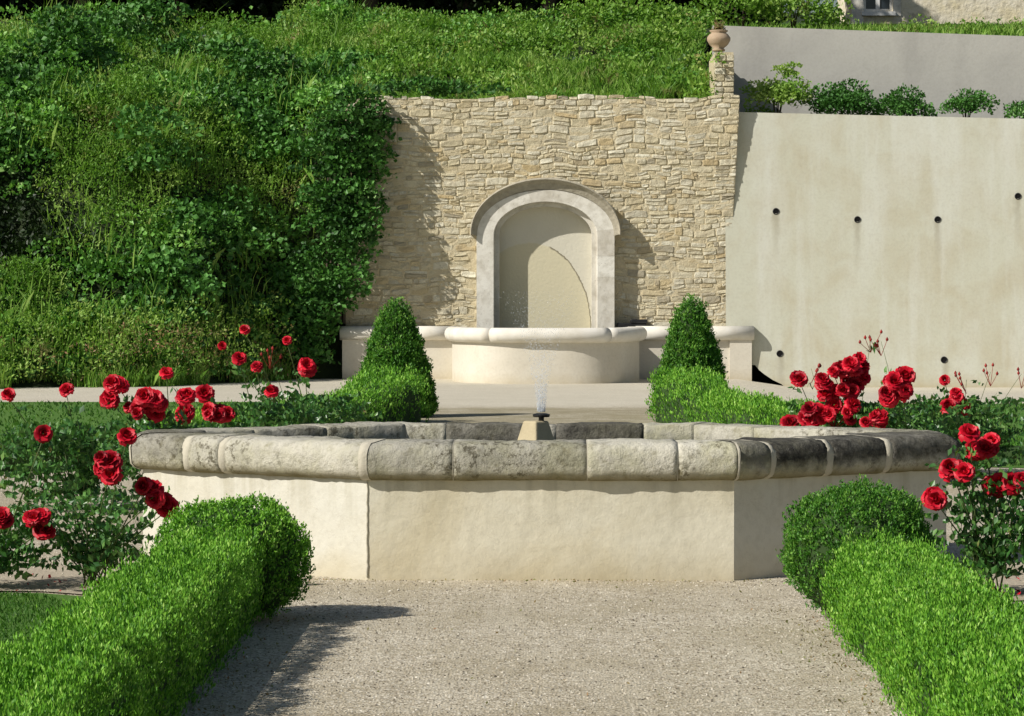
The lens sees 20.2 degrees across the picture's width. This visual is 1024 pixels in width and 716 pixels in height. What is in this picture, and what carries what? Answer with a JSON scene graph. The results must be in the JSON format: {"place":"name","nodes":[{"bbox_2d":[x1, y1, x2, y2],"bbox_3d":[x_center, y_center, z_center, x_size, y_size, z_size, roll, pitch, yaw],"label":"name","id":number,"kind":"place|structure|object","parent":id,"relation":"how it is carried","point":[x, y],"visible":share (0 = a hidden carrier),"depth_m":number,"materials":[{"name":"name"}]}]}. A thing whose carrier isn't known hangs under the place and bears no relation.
{"place":"outdoors","nodes":[
{"label":"outdoors","id":0,"kind":"place"},
{"bbox_2d":[0,593,122,654],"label":"lawn","id":1,"kind":"structure","parent":0,"point":[59,596],"depth_m":14.03,"materials":[{"name":"green plant"}]},
{"bbox_2d":[0,590,1023,650],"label":"lawn grass","id":2,"kind":"structure","parent":1,"relation":"on","point":[3,627],"depth_m":13.89,"materials":[{"name":"green plant"}]},
{"bbox_2d":[0,402,257,448],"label":"lawn","id":3,"kind":"structure","parent":0,"point":[38,412],"depth_m":36.64,"materials":[{"name":"green plant"}]},
{"bbox_2d":[142,356,434,429],"bbox_3d":[-2.364,0.463,30.795,1.057,0.829,8.596,0,1,14],"label":"box hedge","id":4,"kind":"object","parent":3,"relation":"on","point":[397,399],"visible":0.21,"depth_m":33.60,"materials":[{"name":"green plant"}]},
{"bbox_2d":[0,400,1023,466],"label":"lawn grass","id":5,"kind":"structure","parent":3,"relation":"on","point":[98,415],"depth_m":36.82,"materials":[{"name":"plant"}]},
{"bbox_2d":[0,13,1016,387],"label":"hillside","id":6,"kind":"structure","parent":0,"point":[328,369],"depth_m":51.56,"materials":[{"name":"green plant"}]},
{"bbox_2d":[0,170,99,294],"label":"hollow undergrowth","id":7,"kind":"object","parent":6,"relation":"on","point":[17,244],"visible":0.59,"depth_m":50.00,"materials":[{"name":"green plant"}]},
{"bbox_2d":[76,0,92,10],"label":"woodland tree","id":8,"kind":"object","parent":6,"relation":"on","point":[82,2],"visible":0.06,"depth_m":65.79,"materials":[{"name":"green plant"}]},
{"bbox_2d":[0,283,297,388],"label":"bank grass","id":9,"kind":"structure","parent":6,"relation":"on","point":[152,378],"depth_m":48.49,"materials":[{"name":"green plant"}]},
{"bbox_2d":[0,316,319,383],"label":"reddish weeds","id":10,"kind":"object","parent":6,"relation":"on","point":[178,333],"visible":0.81,"depth_m":48.26,"materials":[{"name":"plant"}]},
{"bbox_2d":[0,221,335,378],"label":"bank weeds","id":11,"kind":"object","parent":6,"relation":"on","point":[52,326],"visible":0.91,"depth_m":48.05,"materials":[{"name":"green plant"}]},
{"bbox_2d":[172,0,187,29],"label":"woodland tree","id":12,"kind":"object","parent":6,"relation":"on","point":[178,8],"visible":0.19,"depth_m":66.27,"materials":[{"name":"green plant"}]},
{"bbox_2d":[0,0,366,370],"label":"arching canes","id":13,"kind":"object","parent":6,"relation":"on","point":[218,254],"visible":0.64,"depth_m":51.19,"materials":[{"name":"green plant"}]},
{"bbox_2d":[0,0,394,380],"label":"hillside ivy","id":14,"kind":"object","parent":6,"relation":"on","point":[269,120],"visible":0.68,"depth_m":52.30,"materials":[{"name":"green plant"}]},
{"bbox_2d":[0,0,398,380],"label":"hillside undergrowth","id":15,"kind":"object","parent":6,"relation":"on","point":[11,162],"visible":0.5,"depth_m":51.78,"materials":[{"name":"green plant"}]},
{"bbox_2d":[0,0,420,335],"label":"hillside weeds","id":16,"kind":"object","parent":6,"relation":"on","point":[268,40],"visible":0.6,"depth_m":52.17,"materials":[{"name":"green plant"}]},
{"bbox_2d":[362,0,378,10],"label":"woodland tree","id":17,"kind":"object","parent":6,"relation":"on","point":[370,3],"depth_m":65.72,"materials":[{"name":"green plant"}]},
{"bbox_2d":[0,0,788,56],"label":"woodland undergrowth","id":18,"kind":"object","parent":6,"relation":"on","point":[264,8],"visible":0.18,"depth_m":66.73,"materials":[{"name":"green plant"}]},
{"bbox_2d":[463,0,472,14],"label":"woodland tree","id":19,"kind":"object","parent":6,"relation":"on","point":[465,6],"visible":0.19,"depth_m":66.67,"materials":[{"name":"green plant"}]},
{"bbox_2d":[344,12,710,98],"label":"meadow grass","id":20,"kind":"structure","parent":6,"relation":"on","point":[602,81],"depth_m":55.05,"materials":[{"name":"green plant"}]},
{"bbox_2d":[348,4,711,95],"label":"slope brambles","id":21,"kind":"object","parent":6,"relation":"on","point":[478,17],"visible":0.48,"depth_m":57.46,"materials":[{"name":"green plant"}]},
{"bbox_2d":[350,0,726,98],"bbox_3d":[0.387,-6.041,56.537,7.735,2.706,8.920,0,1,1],"label":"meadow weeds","id":22,"kind":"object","parent":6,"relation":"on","point":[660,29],"visible":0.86,"depth_m":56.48,"materials":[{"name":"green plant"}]},
{"bbox_2d":[540,0,556,20],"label":"woodland tree","id":23,"kind":"object","parent":6,"relation":"on","point":[547,3],"depth_m":66.17,"materials":[{"name":"green plant"}]},
{"bbox_2d":[550,0,694,36],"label":"hilltop shrub","id":24,"kind":"object","parent":6,"relation":"on","point":[622,6],"visible":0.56,"depth_m":58.60,"materials":[{"name":"green plant"}]},
{"bbox_2d":[631,0,727,33],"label":"hilltop shrub","id":25,"kind":"object","parent":6,"relation":"on","point":[676,9],"visible":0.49,"depth_m":58.79,"materials":[{"name":"green plant"}]},
{"bbox_2d":[685,0,798,30],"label":"hilltop shrub","id":26,"kind":"object","parent":6,"relation":"on","point":[745,3],"visible":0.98,"depth_m":56.54,"materials":[{"name":"green plant"}]},
{"bbox_2d":[739,0,853,27],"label":"hilltop shrub","id":27,"kind":"object","parent":6,"relation":"on","point":[802,6],"visible":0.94,"depth_m":56.33,"materials":[{"name":"green plant"}]},
{"bbox_2d":[800,3,859,28],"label":"hilltop shrub","id":28,"kind":"object","parent":6,"relation":"on","point":[817,21],"visible":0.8,"depth_m":56.62,"materials":[{"name":"green plant"}]},
{"bbox_2d":[712,25,1023,118],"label":"wall","id":29,"kind":"structure","parent":6,"relation":"on","point":[938,68],"depth_m":54.41,"materials":[{"name":"grey concrete"}]},
{"bbox_2d":[723,20,1023,35],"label":"grass","id":30,"kind":"structure","parent":6,"relation":"on","point":[1002,29],"depth_m":56.11,"materials":[{"name":"green plant"}]},
{"bbox_2d":[899,13,949,28],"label":"shrub","id":31,"kind":"object","parent":6,"relation":"on","point":[929,20],"visible":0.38,"depth_m":57.59,"materials":[{"name":"green plant"}]},
{"bbox_2d":[837,0,1023,23],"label":"house","id":32,"kind":"structure","parent":6,"relation":"on","point":[894,11],"depth_m":71.70,"materials":[{"name":"paint"}]},
{"bbox_2d":[864,0,891,10],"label":"window","id":33,"kind":"structure","parent":32,"relation":"in","point":[869,5],"depth_m":71.87,"materials":[{"name":"white paint"}]},
{"bbox_2d":[950,17,989,28],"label":"shrub","id":34,"kind":"object","parent":6,"relation":"on","point":[981,22],"visible":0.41,"depth_m":57.57,"materials":[{"name":"green plant"}]},
{"bbox_2d":[996,17,1023,26],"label":"shrub","id":35,"kind":"object","parent":6,"relation":"on","point":[1017,22],"visible":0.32,"depth_m":57.68,"materials":[{"name":"green plant"}]},
{"bbox_2d":[0,379,1023,715],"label":"ground","id":36,"kind":"structure","parent":0,"point":[522,403],"depth_m":12.85,"materials":[{"name":"beige gravel"}]},
{"bbox_2d":[0,423,90,471],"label":"box hedge","id":37,"kind":"object","parent":36,"relation":"on","point":[11,462],"visible":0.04,"depth_m":24.99,"materials":[{"name":"green plant"}]},
{"bbox_2d":[0,559,98,593],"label":"rose bed","id":38,"kind":"object","parent":36,"relation":"on","point":[73,577],"visible":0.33,"depth_m":15.36,"materials":[{"name":"beige gravel"}]},
{"bbox_2d":[0,424,55,580],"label":"rose bush","id":39,"kind":"object","parent":38,"relation":"on","point":[38,519],"visible":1,"depth_m":14.88,"materials":[{"name":"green plant"}]},
{"bbox_2d":[3,427,178,586],"bbox_3d":[-2.214,0.781,15.076,1.014,0.868,0.945,0,1,1],"label":"rose bush","id":40,"kind":"object","parent":38,"relation":"on","point":[97,549],"visible":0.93,"depth_m":14.97,"materials":[{"name":"green plant"}]},
{"bbox_2d":[0,383,148,509],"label":"rose bush","id":41,"kind":"object","parent":36,"relation":"on","point":[82,480],"visible":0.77,"depth_m":20.33,"materials":[{"name":"green plant"}]},
{"bbox_2d":[0,521,269,715],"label":"box hedge","id":42,"kind":"object","parent":36,"relation":"on","point":[169,637],"visible":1,"depth_m":10.31,"materials":[{"name":"green plant"}]},
{"bbox_2d":[99,367,255,494],"bbox_3d":[-2.459,0.566,21.171,1.193,1.024,1.167,0,1,-14],"label":"rose bush","id":43,"kind":"object","parent":36,"relation":"on","point":[150,403],"visible":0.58,"depth_m":20.75,"materials":[{"name":"red plant"}]},
{"bbox_2d":[150,490,316,619],"bbox_3d":[-1.334,0.941,13.646,0.813,0.616,0.801,0,1,1],"label":"box ball","id":44,"kind":"object","parent":36,"relation":"on","point":[284,543],"visible":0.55,"depth_m":13.48,"materials":[{"name":"green plant"}]},
{"bbox_2d":[195,352,319,427],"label":"rose bush","id":45,"kind":"object","parent":36,"relation":"on","point":[265,414],"visible":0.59,"depth_m":22.70,"materials":[{"name":"green plant"}]},
{"bbox_2d":[217,325,382,426],"bbox_3d":[-1.723,0.356,24.508,1.263,1.292,1.106,0,1,18],"label":"rose bush","id":46,"kind":"object","parent":36,"relation":"on","point":[306,369],"visible":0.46,"depth_m":24.27,"materials":[{"name":"green plant"}]},
{"bbox_2d":[356,296,439,417],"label":"conical topiary shrub","id":47,"kind":"object","parent":36,"relation":"on","point":[395,337],"visible":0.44,"depth_m":35.81,"materials":[{"name":"green plant"}]},
{"bbox_2d":[16,574,1020,593],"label":"fallen petals","id":48,"kind":"object","parent":36,"relation":"on","point":[1017,590],"visible":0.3,"depth_m":15.18,"materials":[{"name":"red plant"}]},
{"bbox_2d":[345,94,739,327],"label":"rubble wall","id":49,"kind":"structure","parent":36,"relation":"on","point":[658,175],"depth_m":52.21,"materials":[{"name":"beige stone"}]},
{"bbox_2d":[259,74,510,364],"bbox_3d":[-2.296,-2.520,52.139,4.588,5.318,1.273,0,1,-19],"label":"ivy","id":50,"kind":"object","parent":49,"relation":"attached to","point":[348,224],"visible":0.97,"depth_m":51.66,"materials":[{"name":"green plant"}]},
{"bbox_2d":[470,178,620,327],"bbox_3d":[0.608,-1.795,52.114,2.728,2.945,0.490,0,1,1],"label":"arched niche","id":51,"kind":"object","parent":49,"relation":"attached to","point":[545,258],"visible":0.98,"depth_m":52.33,"materials":[{"name":"stone"}]},
{"bbox_2d":[709,52,733,98],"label":"stone pillar","id":52,"kind":"structure","parent":49,"relation":"on","point":[723,73],"depth_m":52.28,"materials":[{"name":"beige stone"}]},
{"bbox_2d":[707,19,729,51],"bbox_3d":[3.782,-5.910,52.461,0.430,0.597,0.430,0,1,1],"label":"urn","id":53,"kind":"object","parent":52,"relation":"on","point":[718,38],"visible":1,"depth_m":52.34,"materials":[{"name":"ceramic"}]},
{"bbox_2d":[190,578,895,715],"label":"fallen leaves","id":54,"kind":"object","parent":36,"relation":"on","point":[786,621],"visible":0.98,"depth_m":12.31,"materials":[{"name":"brown plant"}]},
{"bbox_2d":[129,421,960,580],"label":"fountain pool","id":55,"kind":"structure","parent":36,"relation":"on","point":[620,501],"depth_m":15.49,"materials":[{"name":"beige stone"}]},
{"bbox_2d":[518,413,553,439],"bbox_3d":[0.139,0.738,16.680,0.240,0.834,0.240,-1,2,-44],"label":"fountain pedestal","id":56,"kind":"object","parent":55,"relation":"in","point":[540,429],"visible":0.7,"depth_m":16.63,"materials":[{"name":"beige stone"}]},
{"bbox_2d":[340,326,753,383],"bbox_3d":[0.617,0.030,50.689,7.500,1.160,3.242,0,1,1],"label":"wall basin","id":57,"kind":"object","parent":36,"relation":"on","point":[544,355],"depth_m":49.54,"materials":[{"name":"beige stone"}]},
{"bbox_2d":[617,319,647,327],"bbox_3d":[2.184,-0.523,52.130,0.560,0.360,0.220,0,1,1],"label":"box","id":58,"kind":"object","parent":57,"relation":"on","point":[637,322],"visible":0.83,"depth_m":52.04,"materials":[{"name":"metal"}]},
{"bbox_2d":[651,293,727,411],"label":"conical topiary shrub","id":59,"kind":"object","parent":36,"relation":"on","point":[691,339],"visible":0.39,"depth_m":35.98,"materials":[{"name":"green plant"}]},
{"bbox_2d":[779,330,917,429],"bbox_3d":[2.792,0.388,23.939,1.324,1.256,1.110,0,1,1],"label":"rose bush","id":60,"kind":"object","parent":36,"relation":"on","point":[852,372],"visible":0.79,"depth_m":23.53,"materials":[{"name":"red plant"}]},
{"bbox_2d":[775,473,939,614],"bbox_3d":[1.676,0.901,13.762,0.770,0.689,0.757,-1,2,-39],"label":"box ball","id":61,"kind":"object","parent":36,"relation":"on","point":[827,522],"visible":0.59,"depth_m":13.59,"materials":[{"name":"green plant"}]},
{"bbox_2d":[725,112,1023,386],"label":"retaining wall","id":62,"kind":"structure","parent":36,"relation":"on","point":[844,234],"depth_m":52.13,"materials":[{"name":"concrete"}]},
{"bbox_2d":[841,337,983,466],"bbox_3d":[3.229,0.428,23.424,1.236,1.199,1.045,0,1,1],"label":"rose bush","id":63,"kind":"object","parent":36,"relation":"on","point":[895,388],"visible":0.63,"depth_m":23.17,"materials":[{"name":"green plant"}]},
{"bbox_2d":[815,524,1023,715],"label":"box hedge","id":64,"kind":"object","parent":36,"relation":"on","point":[928,630],"visible":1,"depth_m":10.57,"materials":[{"name":"green plant"}]},
{"bbox_2d":[899,363,1023,466],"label":"rose bush","id":65,"kind":"object","parent":36,"relation":"on","point":[956,396],"visible":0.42,"depth_m":24.38,"materials":[{"name":"green plant"}]},
{"bbox_2d":[981,434,1023,464],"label":"box hedge","id":66,"kind":"object","parent":36,"relation":"on","point":[1020,457],"visible":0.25,"depth_m":25.87,"materials":[{"name":"green plant"}]},
{"bbox_2d":[992,573,1023,600],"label":"rose bed","id":67,"kind":"object","parent":36,"relation":"on","point":[1014,582],"depth_m":15.14,"materials":[{"name":"beige gravel"}]},
{"bbox_2d":[921,423,1023,591],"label":"rose bush","id":68,"kind":"object","parent":67,"relation":"on","point":[995,486],"visible":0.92,"depth_m":14.49,"materials":[{"name":"green plant"}]},
{"bbox_2d":[988,471,1023,574],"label":"rose bush","id":69,"kind":"object","parent":67,"relation":"on","point":[1018,478],"visible":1,"depth_m":14.39,"materials":[{"name":"green plant"}]},
{"bbox_2d":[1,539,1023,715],"bbox_3d":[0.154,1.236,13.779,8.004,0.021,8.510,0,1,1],"label":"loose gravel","id":70,"kind":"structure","parent":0,"point":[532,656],"depth_m":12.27,"materials":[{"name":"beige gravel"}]},
{"bbox_2d":[200,0,836,34],"label":"sky","id":71,"kind":"structure","parent":0,"point":[805,0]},
{"bbox_2d":[738,61,813,112],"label":"terrace shrub","id":72,"kind":"object","parent":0,"point":[781,92],"visible":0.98,"depth_m":53.00,"materials":[{"name":"green plant"}]},
{"bbox_2d":[806,77,886,114],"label":"terrace shrub","id":73,"kind":"object","parent":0,"point":[841,99],"visible":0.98,"depth_m":52.98,"materials":[{"name":"green plant"}]},
{"bbox_2d":[869,83,937,116],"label":"terrace shrub","id":74,"kind":"object","parent":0,"point":[898,105],"visible":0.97,"depth_m":52.97,"materials":[{"name":"green plant"}]},
{"bbox_2d":[875,404,1023,467],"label":"lawn","id":75,"kind":"structure","parent":0,"point":[1006,429],"depth_m":34.91,"materials":[{"name":"plant"}]},
{"bbox_2d":[644,357,933,430],"bbox_3d":[2.782,0.473,30.784,0.980,0.806,8.684,0,1,-11],"label":"box hedge","id":76,"kind":"object","parent":75,"relation":"on","point":[680,399],"visible":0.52,"depth_m":32.93,"materials":[{"name":"green plant"}]},
{"bbox_2d":[936,87,999,116],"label":"terrace shrub","id":77,"kind":"object","parent":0,"point":[972,102],"visible":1,"depth_m":53.01,"materials":[{"name":"green plant"}]},
{"bbox_2d":[1003,100,1023,118],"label":"terrace shrub","id":78,"kind":"object","parent":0,"point":[1016,109],"visible":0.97,"depth_m":53.02,"materials":[{"name":"green plant"}]}
]}

